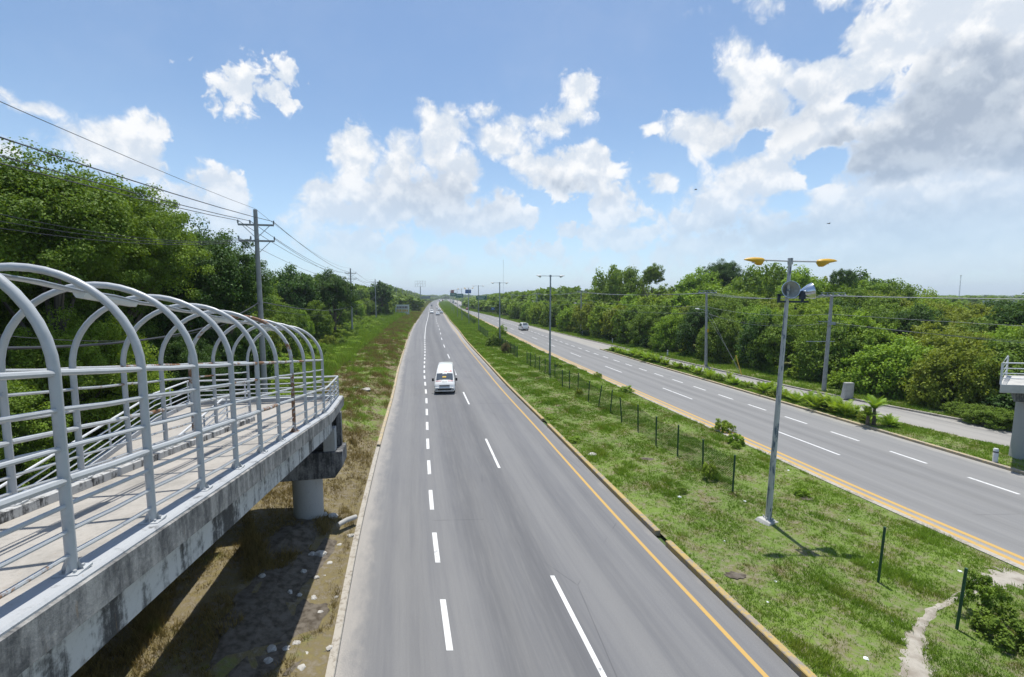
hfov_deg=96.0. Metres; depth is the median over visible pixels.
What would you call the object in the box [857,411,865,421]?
shrub
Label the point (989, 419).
shrub
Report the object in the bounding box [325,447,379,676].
kerb
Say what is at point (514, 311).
broadleaf tree
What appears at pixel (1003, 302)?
broadleaf tree
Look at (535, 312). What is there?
broadleaf tree
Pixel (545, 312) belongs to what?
broadleaf tree
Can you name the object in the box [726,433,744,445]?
shrub
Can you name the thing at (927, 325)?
broadleaf tree
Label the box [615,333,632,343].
shrub
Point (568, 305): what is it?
broadleaf tree
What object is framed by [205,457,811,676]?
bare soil
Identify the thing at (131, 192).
power cable
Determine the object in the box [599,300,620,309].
broadleaf tree
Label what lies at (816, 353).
broadleaf tree
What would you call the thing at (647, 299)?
broadleaf tree
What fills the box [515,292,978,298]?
power cable
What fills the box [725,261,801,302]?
broadleaf tree
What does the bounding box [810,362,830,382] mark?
shrub
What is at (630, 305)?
broadleaf tree
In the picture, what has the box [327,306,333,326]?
broadleaf tree
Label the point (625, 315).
broadleaf tree
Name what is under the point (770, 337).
broadleaf tree
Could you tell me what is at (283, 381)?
shrub
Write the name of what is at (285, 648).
stone
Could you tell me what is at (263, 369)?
power pole
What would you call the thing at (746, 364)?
shrub
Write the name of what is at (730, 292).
broadleaf tree
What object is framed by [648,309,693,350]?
broadleaf tree
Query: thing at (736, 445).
shrub
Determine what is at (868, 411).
palm plant
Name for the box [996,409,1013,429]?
shrub
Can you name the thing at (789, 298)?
power cable
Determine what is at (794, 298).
power cable
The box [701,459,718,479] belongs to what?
shrub
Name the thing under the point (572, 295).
broadleaf tree
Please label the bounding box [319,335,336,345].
shrub
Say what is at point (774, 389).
palm plant
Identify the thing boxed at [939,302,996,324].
broadleaf tree
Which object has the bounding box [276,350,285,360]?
shrub
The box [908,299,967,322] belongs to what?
broadleaf tree
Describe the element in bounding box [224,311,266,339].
broadleaf tree
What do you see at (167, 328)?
broadleaf tree
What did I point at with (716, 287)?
broadleaf tree
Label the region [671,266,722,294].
broadleaf tree
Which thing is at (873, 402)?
palm plant
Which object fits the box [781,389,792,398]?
palm plant
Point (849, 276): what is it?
broadleaf tree
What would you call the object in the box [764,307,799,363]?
broadleaf tree
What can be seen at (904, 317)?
broadleaf tree
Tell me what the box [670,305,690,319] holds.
broadleaf tree
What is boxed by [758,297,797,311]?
broadleaf tree
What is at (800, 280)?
broadleaf tree
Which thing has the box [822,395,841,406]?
palm plant
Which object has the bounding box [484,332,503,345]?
shrub
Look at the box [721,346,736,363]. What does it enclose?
shrub
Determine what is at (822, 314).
power cable
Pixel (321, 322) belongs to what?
broadleaf tree
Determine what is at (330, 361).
shrub
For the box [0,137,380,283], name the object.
power cable
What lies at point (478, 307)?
street lamp
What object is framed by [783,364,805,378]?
shrub
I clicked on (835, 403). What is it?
palm plant
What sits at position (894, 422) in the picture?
palm plant
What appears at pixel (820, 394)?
palm plant
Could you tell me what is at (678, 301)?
broadleaf tree
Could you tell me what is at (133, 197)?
power cable
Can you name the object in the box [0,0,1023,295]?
sky
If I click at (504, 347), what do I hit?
shrub
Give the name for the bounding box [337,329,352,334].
shrub
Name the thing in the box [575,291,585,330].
utility pole
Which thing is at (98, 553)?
pedestrian ramp
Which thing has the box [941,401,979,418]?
shrub
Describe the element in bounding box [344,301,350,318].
broadleaf tree
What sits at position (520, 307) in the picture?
broadleaf tree
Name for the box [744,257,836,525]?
street lamp
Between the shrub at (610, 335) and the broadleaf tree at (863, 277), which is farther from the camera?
the shrub at (610, 335)
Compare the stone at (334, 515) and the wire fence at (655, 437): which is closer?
the stone at (334, 515)
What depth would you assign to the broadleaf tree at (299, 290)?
75.70 m
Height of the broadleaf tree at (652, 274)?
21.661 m
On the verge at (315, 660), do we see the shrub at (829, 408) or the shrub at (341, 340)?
the shrub at (341, 340)
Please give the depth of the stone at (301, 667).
10.68 m
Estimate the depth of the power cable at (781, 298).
51.41 m
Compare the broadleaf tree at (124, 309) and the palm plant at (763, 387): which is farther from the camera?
the palm plant at (763, 387)
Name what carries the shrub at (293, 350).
on the verge at (315, 660)
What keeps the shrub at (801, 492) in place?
on the median
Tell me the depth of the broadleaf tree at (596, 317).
95.56 m
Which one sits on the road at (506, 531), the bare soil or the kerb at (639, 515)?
the kerb at (639, 515)
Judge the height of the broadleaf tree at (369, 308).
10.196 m
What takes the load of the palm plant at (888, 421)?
on the traffic island
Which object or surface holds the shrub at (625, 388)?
on the median
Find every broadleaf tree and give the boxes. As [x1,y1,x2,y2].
[0,137,163,438]
[0,249,98,441]
[0,252,163,420]
[0,305,174,452]
[0,366,72,483]
[31,168,214,393]
[73,311,173,440]
[122,211,262,384]
[133,289,197,343]
[141,330,228,406]
[156,301,210,385]
[175,318,246,391]
[182,244,276,334]
[219,324,282,394]
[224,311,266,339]
[229,325,273,379]
[233,294,263,315]
[246,292,278,317]
[253,314,283,351]
[263,287,286,317]
[265,305,307,341]
[267,262,329,316]
[268,314,304,357]
[280,304,310,339]
[295,309,314,340]
[301,300,335,335]
[312,267,359,330]
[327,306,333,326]
[332,306,347,327]
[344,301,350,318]
[353,289,365,299]
[353,301,365,316]
[359,297,372,315]
[368,280,393,312]
[506,301,513,317]
[509,301,522,318]
[519,300,527,317]
[520,300,533,318]
[524,303,535,321]
[529,302,544,323]
[532,297,546,304]
[540,299,547,305]
[540,302,560,326]
[553,298,565,304]
[555,301,574,321]
[555,303,577,330]
[567,291,580,300]
[569,297,578,305]
[570,300,591,330]
[576,301,596,330]
[585,301,615,337]
[586,264,650,301]
[588,299,605,304]
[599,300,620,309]
[599,303,626,340]
[610,305,648,341]
[612,299,643,308]
[620,292,639,304]
[624,307,660,344]
[631,299,656,313]
[635,293,657,306]
[640,263,665,296]
[646,301,679,321]
[648,283,671,295]
[648,295,671,307]
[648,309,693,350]
[661,292,696,311]
[667,288,702,304]
[669,284,678,296]
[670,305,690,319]
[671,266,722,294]
[674,306,723,355]
[690,293,732,307]
[695,312,743,363]
[698,281,729,297]
[698,297,746,331]
[702,258,745,288]
[722,290,739,295]
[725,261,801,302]
[726,294,762,314]
[731,303,774,334]
[733,292,767,306]
[733,306,795,368]
[745,309,808,374]
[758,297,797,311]
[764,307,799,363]
[773,265,833,300]
[787,314,870,382]
[788,299,823,323]
[791,294,829,309]
[793,312,837,360]
[797,303,845,329]
[816,281,836,291]
[821,278,891,299]
[822,299,861,313]
[825,307,898,358]
[828,268,860,289]
[829,287,873,313]
[835,332,935,399]
[836,306,900,341]
[839,267,905,294]
[847,278,921,303]
[852,290,913,311]
[854,295,909,315]
[860,305,895,318]
[888,301,950,348]
[890,278,923,295]
[894,321,967,346]
[897,334,1004,408]
[899,303,949,323]
[900,326,978,356]
[908,298,937,306]
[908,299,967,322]
[914,296,968,309]
[919,287,939,300]
[934,310,981,332]
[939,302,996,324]
[947,317,1001,336]
[960,331,994,354]
[967,293,1023,333]
[973,337,1023,388]
[974,322,1023,348]
[974,338,1023,407]
[978,299,1023,316]
[1005,324,1023,340]
[1008,325,1023,345]
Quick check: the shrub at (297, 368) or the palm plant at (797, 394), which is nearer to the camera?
the palm plant at (797, 394)
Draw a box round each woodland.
[284,273,438,315]
[427,280,1023,313]
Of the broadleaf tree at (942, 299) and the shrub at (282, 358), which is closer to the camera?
the shrub at (282, 358)
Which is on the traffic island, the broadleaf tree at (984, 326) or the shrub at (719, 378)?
the shrub at (719, 378)
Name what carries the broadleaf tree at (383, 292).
on the verge at (315, 660)
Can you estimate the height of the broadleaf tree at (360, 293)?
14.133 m
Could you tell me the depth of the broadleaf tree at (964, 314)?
55.36 m
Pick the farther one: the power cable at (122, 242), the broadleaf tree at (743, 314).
the broadleaf tree at (743, 314)
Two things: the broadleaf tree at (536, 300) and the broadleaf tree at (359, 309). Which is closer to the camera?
the broadleaf tree at (359, 309)
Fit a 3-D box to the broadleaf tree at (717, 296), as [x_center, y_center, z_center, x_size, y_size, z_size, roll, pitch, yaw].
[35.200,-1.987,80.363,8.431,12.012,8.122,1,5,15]
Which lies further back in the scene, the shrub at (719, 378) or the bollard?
the shrub at (719, 378)
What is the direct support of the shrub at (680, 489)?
on the median
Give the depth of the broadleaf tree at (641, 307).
91.90 m
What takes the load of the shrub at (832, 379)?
on the verge at (933, 411)
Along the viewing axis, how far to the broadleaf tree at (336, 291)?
82.23 m
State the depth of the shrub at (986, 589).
12.34 m
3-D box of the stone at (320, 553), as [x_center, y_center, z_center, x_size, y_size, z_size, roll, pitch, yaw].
[-6.400,7.217,15.407,0.392,0.230,0.418,2,6,26]
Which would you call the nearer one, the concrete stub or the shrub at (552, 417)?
the shrub at (552, 417)
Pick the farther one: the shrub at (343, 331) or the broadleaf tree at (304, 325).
the shrub at (343, 331)
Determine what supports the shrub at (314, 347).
on the verge at (315, 660)
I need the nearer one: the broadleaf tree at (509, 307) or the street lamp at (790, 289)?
the street lamp at (790, 289)
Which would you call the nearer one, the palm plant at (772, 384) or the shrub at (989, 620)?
the shrub at (989, 620)
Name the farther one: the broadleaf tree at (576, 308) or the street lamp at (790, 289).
the broadleaf tree at (576, 308)
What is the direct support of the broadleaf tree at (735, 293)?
on the verge at (933, 411)
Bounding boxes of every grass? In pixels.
[173,309,410,405]
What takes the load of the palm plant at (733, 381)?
on the traffic island
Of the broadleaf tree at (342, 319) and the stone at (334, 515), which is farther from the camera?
the broadleaf tree at (342, 319)
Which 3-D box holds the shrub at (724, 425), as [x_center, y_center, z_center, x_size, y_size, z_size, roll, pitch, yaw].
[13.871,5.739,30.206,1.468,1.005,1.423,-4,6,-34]
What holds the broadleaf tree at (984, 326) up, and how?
on the verge at (933, 411)
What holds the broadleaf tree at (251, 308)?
on the verge at (315, 660)
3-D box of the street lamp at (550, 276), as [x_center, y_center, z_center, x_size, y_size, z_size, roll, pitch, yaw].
[4.260,-1.512,51.480,3.278,11.083,0.340,-1,5,-11]
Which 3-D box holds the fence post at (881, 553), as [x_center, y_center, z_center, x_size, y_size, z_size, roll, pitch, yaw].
[11.270,6.633,14.060,0.154,1.844,0.068,0,5,0]
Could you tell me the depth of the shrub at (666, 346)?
71.75 m
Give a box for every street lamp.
[473,285,478,329]
[490,282,508,338]
[536,275,563,373]
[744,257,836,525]
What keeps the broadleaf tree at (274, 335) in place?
on the verge at (315, 660)
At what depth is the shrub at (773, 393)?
40.11 m
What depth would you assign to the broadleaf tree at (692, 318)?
66.76 m
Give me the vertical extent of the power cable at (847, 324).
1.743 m
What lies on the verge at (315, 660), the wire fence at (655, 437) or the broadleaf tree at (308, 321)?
the broadleaf tree at (308, 321)
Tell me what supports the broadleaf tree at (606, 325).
on the verge at (933, 411)
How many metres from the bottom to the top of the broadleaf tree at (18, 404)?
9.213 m
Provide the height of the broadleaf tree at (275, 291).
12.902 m
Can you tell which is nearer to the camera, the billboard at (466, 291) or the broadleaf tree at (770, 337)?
the broadleaf tree at (770, 337)
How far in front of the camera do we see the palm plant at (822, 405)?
35.30 m
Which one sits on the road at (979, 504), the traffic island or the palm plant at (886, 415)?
the traffic island
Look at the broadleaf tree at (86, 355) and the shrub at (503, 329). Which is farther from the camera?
the shrub at (503, 329)
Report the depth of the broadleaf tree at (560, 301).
143.32 m
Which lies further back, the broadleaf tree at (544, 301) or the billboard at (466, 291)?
the billboard at (466, 291)
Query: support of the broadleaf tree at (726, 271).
on the verge at (933, 411)
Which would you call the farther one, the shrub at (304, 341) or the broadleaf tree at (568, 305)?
the broadleaf tree at (568, 305)
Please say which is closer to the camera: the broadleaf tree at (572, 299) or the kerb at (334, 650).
the kerb at (334, 650)
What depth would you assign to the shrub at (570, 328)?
112.75 m
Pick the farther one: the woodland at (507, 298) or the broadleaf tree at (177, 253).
the woodland at (507, 298)
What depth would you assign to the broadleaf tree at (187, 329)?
34.89 m
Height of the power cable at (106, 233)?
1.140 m
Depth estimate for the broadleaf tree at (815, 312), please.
59.69 m
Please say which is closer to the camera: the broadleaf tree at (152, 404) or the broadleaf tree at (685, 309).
the broadleaf tree at (152, 404)
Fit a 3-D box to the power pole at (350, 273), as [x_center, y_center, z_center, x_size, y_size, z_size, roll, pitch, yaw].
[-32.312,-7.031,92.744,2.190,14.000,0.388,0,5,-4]
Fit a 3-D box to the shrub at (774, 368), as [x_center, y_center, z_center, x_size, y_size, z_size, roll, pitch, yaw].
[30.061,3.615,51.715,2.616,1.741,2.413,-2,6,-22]
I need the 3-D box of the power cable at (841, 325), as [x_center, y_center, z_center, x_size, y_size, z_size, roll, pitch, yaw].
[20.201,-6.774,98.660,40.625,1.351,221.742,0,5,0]
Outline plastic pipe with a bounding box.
[336,515,357,526]
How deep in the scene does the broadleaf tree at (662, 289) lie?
118.40 m
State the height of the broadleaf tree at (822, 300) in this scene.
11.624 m
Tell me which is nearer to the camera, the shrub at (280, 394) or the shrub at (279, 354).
the shrub at (280, 394)
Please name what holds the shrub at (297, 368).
on the verge at (315, 660)
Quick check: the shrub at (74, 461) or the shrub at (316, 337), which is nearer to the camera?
the shrub at (74, 461)
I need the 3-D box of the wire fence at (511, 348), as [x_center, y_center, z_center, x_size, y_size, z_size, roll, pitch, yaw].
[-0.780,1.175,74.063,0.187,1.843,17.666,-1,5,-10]
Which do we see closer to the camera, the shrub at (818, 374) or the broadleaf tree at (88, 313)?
the broadleaf tree at (88, 313)
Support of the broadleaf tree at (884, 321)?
on the verge at (933, 411)
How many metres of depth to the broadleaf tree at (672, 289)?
113.28 m
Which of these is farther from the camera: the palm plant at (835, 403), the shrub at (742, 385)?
the shrub at (742, 385)
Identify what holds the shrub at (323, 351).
on the verge at (315, 660)
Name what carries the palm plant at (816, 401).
on the traffic island
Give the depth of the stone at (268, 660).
10.65 m
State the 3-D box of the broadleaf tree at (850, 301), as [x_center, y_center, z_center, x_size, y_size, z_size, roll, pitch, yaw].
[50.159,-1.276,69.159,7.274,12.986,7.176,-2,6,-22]
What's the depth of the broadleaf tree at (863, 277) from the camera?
79.01 m
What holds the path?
on the median
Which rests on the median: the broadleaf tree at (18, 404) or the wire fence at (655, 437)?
the wire fence at (655, 437)
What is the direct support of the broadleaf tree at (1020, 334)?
on the verge at (933, 411)
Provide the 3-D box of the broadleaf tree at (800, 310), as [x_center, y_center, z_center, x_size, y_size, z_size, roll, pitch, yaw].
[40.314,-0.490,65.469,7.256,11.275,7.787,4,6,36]
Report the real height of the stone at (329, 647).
0.103 m
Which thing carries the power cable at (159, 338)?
attached to the power pole at (350, 273)
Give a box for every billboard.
[395,305,408,313]
[465,290,470,317]
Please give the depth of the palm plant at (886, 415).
31.54 m
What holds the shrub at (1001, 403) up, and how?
on the verge at (933, 411)
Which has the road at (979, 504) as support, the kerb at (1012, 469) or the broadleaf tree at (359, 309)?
the kerb at (1012, 469)
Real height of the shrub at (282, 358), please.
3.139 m
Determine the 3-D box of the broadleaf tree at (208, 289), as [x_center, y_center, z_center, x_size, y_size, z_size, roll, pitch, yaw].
[-24.716,0.087,33.957,11.209,19.198,12.181,2,6,23]
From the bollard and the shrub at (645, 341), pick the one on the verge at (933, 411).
the shrub at (645, 341)
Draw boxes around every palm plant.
[640,352,650,359]
[649,354,658,361]
[692,366,704,373]
[704,371,715,377]
[722,372,735,378]
[728,377,740,384]
[758,382,771,393]
[767,381,776,389]
[769,385,784,392]
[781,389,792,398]
[786,390,804,401]
[798,390,818,401]
[805,394,825,408]
[812,395,831,409]
[816,390,840,399]
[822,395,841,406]
[822,397,842,412]
[829,395,864,415]
[841,409,856,416]
[849,404,862,416]
[853,405,882,425]
[862,394,886,425]
[877,414,902,426]
[880,413,899,420]
[884,418,901,426]
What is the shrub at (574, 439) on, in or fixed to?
on the median
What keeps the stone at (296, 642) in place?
on the verge at (315, 660)
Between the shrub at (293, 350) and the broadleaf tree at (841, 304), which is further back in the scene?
the broadleaf tree at (841, 304)
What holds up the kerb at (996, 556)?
on the road at (979, 504)
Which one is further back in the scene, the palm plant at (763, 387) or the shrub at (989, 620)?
the palm plant at (763, 387)
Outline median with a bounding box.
[454,319,1023,676]
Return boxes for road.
[335,299,798,676]
[447,299,1023,565]
[578,341,1011,445]
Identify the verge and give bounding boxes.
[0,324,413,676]
[471,307,1005,425]
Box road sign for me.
[476,296,485,299]
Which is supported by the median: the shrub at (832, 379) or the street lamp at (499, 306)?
the street lamp at (499, 306)
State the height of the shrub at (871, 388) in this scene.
2.622 m
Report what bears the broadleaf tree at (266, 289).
on the verge at (315, 660)
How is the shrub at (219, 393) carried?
on the verge at (315, 660)
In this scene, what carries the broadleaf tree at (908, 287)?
on the verge at (933, 411)
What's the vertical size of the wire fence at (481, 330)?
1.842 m
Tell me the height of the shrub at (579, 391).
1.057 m
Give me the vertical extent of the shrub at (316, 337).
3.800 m
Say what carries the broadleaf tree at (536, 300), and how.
on the verge at (933, 411)
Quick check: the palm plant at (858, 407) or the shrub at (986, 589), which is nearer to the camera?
the shrub at (986, 589)
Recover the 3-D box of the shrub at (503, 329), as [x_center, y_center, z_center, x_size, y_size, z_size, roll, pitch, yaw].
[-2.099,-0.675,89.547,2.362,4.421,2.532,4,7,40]
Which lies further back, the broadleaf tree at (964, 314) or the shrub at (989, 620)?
the broadleaf tree at (964, 314)
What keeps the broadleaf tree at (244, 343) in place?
on the verge at (315, 660)
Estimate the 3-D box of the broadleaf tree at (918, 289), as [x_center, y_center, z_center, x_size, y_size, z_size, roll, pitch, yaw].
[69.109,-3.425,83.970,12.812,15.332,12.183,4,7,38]
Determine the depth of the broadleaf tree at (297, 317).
59.13 m
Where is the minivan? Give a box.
[518,322,528,329]
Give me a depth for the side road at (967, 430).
32.32 m
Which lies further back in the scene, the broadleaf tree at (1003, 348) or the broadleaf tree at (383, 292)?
the broadleaf tree at (383, 292)
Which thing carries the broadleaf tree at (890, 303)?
on the verge at (933, 411)
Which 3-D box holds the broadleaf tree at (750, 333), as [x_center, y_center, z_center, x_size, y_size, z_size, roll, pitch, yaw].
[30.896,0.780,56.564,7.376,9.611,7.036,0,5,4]
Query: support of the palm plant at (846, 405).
on the traffic island
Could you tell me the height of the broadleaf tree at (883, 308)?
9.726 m
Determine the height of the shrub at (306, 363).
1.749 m
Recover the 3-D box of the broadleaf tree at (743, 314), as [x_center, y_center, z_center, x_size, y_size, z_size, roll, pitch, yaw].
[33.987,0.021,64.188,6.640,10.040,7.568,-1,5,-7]
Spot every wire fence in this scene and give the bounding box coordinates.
[479,325,487,337]
[500,337,517,357]
[527,352,735,492]
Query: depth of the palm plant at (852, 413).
33.07 m
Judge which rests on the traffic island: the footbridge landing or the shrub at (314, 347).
the footbridge landing
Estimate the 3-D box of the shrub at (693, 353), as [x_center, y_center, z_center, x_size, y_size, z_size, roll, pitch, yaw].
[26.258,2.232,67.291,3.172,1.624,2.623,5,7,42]
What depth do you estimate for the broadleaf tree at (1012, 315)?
47.97 m
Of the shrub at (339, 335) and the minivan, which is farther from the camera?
the minivan
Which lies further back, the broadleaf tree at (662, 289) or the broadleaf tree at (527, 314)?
the broadleaf tree at (527, 314)
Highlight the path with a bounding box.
[898,566,1023,676]
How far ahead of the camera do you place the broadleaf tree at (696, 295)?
96.23 m
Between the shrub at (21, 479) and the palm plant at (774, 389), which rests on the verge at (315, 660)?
the shrub at (21, 479)
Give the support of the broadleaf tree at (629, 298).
on the verge at (933, 411)
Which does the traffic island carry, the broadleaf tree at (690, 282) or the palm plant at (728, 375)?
the palm plant at (728, 375)
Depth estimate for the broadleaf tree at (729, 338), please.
60.44 m
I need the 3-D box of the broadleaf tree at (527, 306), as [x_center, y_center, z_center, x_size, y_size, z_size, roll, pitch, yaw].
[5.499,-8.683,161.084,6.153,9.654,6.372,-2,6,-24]
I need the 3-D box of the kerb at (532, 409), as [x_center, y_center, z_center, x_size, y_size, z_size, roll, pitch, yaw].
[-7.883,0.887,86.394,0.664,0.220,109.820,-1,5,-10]
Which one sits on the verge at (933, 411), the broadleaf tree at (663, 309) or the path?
the broadleaf tree at (663, 309)
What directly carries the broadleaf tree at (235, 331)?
on the verge at (315, 660)
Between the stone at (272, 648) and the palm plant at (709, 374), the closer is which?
the stone at (272, 648)
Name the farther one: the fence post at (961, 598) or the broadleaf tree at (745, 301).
the broadleaf tree at (745, 301)
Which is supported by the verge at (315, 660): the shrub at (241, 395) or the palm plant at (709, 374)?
the shrub at (241, 395)
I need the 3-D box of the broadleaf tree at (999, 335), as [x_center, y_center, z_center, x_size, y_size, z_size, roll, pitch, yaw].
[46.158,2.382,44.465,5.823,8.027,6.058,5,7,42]
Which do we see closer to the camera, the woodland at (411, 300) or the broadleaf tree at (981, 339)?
the broadleaf tree at (981, 339)
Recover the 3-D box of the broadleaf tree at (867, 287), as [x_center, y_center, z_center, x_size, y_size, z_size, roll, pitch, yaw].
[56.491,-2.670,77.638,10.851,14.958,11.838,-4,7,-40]
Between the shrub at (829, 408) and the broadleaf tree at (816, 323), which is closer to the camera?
the shrub at (829, 408)
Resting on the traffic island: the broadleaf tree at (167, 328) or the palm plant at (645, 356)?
the palm plant at (645, 356)
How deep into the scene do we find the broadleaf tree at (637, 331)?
79.03 m
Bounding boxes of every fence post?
[877,526,885,582]
[955,568,967,629]
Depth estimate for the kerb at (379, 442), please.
36.36 m
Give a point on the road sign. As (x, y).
(482, 297)
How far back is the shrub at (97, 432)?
23.09 m
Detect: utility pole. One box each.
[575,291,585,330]
[695,291,716,365]
[806,292,847,390]
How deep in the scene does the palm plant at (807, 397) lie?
37.28 m
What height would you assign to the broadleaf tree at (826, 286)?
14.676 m
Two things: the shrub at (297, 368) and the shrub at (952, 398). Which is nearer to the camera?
the shrub at (952, 398)
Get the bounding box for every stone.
[263,657,272,663]
[267,644,276,652]
[282,645,290,650]
[292,640,300,644]
[297,664,305,670]
[314,550,326,556]
[326,645,332,650]
[328,513,337,518]
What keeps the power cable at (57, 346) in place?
attached to the power pole at (350, 273)
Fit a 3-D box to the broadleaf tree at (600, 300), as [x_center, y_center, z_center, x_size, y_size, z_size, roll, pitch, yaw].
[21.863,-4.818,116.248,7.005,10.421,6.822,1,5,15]
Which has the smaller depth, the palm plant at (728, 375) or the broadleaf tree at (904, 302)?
the palm plant at (728, 375)
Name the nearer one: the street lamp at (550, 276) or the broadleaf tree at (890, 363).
the broadleaf tree at (890, 363)
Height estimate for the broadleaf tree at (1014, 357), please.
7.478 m
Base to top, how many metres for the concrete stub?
1.443 m
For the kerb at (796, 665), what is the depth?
12.51 m
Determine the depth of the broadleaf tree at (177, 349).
26.39 m
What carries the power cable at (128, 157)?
attached to the power pole at (263, 369)
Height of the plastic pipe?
0.270 m
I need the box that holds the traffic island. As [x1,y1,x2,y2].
[604,349,1023,470]
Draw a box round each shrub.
[0,464,53,494]
[30,437,113,482]
[84,420,123,449]
[182,381,229,403]
[227,388,252,398]
[268,390,296,396]
[270,379,296,387]
[271,353,299,369]
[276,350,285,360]
[281,366,306,375]
[286,347,305,359]
[294,339,311,351]
[296,359,318,367]
[303,344,317,354]
[308,330,324,342]
[316,348,329,355]
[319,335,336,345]
[325,360,336,365]
[331,332,345,338]
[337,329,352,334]
[337,337,348,345]
[338,327,353,331]
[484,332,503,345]
[495,324,506,335]
[500,342,511,352]
[544,415,555,419]
[565,325,574,331]
[566,436,583,443]
[574,388,582,395]
[582,331,594,335]
[593,372,602,377]
[604,330,616,339]
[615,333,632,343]
[617,385,635,392]
[640,334,650,347]
[647,341,658,348]
[657,336,677,351]
[672,486,689,493]
[678,340,694,352]
[681,348,698,355]
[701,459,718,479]
[711,418,736,433]
[712,374,723,380]
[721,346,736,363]
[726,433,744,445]
[729,441,741,448]
[731,351,751,366]
[738,382,748,387]
[751,360,775,371]
[763,390,775,397]
[765,363,787,374]
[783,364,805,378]
[793,488,810,498]
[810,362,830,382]
[825,406,835,412]
[827,371,855,388]
[854,372,888,395]
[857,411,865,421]
[941,391,979,405]
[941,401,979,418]
[952,569,1014,616]
[956,403,999,424]
[968,602,1023,655]
[976,387,1015,413]
[979,407,1013,430]
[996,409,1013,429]
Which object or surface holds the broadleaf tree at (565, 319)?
on the verge at (933, 411)
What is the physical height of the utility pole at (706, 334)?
9.451 m
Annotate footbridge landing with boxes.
[999,356,1023,459]
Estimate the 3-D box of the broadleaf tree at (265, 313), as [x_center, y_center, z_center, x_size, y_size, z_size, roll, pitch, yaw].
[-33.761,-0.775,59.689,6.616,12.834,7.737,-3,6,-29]
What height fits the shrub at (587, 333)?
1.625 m
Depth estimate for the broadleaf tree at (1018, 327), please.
45.49 m
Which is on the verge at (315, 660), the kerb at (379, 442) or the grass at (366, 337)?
the grass at (366, 337)
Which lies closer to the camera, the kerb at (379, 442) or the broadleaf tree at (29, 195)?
the broadleaf tree at (29, 195)
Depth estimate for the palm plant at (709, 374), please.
48.67 m
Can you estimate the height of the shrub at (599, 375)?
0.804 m
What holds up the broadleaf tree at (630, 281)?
on the verge at (933, 411)
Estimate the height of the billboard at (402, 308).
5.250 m
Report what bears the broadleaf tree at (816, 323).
on the verge at (933, 411)
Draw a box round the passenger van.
[432,362,456,391]
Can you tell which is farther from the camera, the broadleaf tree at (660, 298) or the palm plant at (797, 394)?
the broadleaf tree at (660, 298)
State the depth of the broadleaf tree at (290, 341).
54.09 m
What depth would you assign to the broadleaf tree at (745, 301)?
72.79 m
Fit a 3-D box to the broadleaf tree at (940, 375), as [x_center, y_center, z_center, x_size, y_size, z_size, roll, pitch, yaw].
[34.835,3.263,36.552,6.357,7.394,5.915,-4,7,-40]
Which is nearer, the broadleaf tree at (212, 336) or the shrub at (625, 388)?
the broadleaf tree at (212, 336)
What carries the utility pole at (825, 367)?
on the verge at (933, 411)
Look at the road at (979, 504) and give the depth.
25.95 m
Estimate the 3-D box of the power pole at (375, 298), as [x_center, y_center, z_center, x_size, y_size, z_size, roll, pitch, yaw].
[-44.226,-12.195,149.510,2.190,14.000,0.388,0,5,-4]
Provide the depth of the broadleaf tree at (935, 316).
61.00 m
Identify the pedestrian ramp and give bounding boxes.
[0,263,346,676]
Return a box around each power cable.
[0,101,398,288]
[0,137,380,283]
[0,155,379,285]
[0,163,393,288]
[0,214,238,241]
[0,221,248,242]
[0,228,257,244]
[0,297,378,340]
[7,296,379,349]
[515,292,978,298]
[517,292,988,298]
[517,299,1018,325]
[523,292,999,298]
[525,292,1009,298]
[538,301,1020,342]
[577,303,1023,341]
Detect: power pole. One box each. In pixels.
[237,209,274,397]
[345,268,355,328]
[373,280,378,316]
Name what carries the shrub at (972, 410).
on the verge at (933, 411)
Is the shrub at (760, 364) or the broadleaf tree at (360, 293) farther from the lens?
the broadleaf tree at (360, 293)
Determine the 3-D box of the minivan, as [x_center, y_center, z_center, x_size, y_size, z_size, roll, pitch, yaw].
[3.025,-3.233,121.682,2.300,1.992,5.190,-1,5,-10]
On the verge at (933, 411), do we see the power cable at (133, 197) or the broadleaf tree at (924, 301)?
the broadleaf tree at (924, 301)
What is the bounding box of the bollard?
[992,448,998,462]
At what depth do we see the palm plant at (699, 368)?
51.43 m
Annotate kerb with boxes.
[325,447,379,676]
[377,322,415,446]
[454,325,544,421]
[477,312,1011,429]
[497,328,1023,570]
[547,423,660,535]
[600,349,1023,474]
[665,540,816,676]
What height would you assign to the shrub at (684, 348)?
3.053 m
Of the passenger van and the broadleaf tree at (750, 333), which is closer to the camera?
the passenger van
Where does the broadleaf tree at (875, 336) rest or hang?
on the verge at (933, 411)
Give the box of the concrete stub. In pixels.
[841,382,853,398]

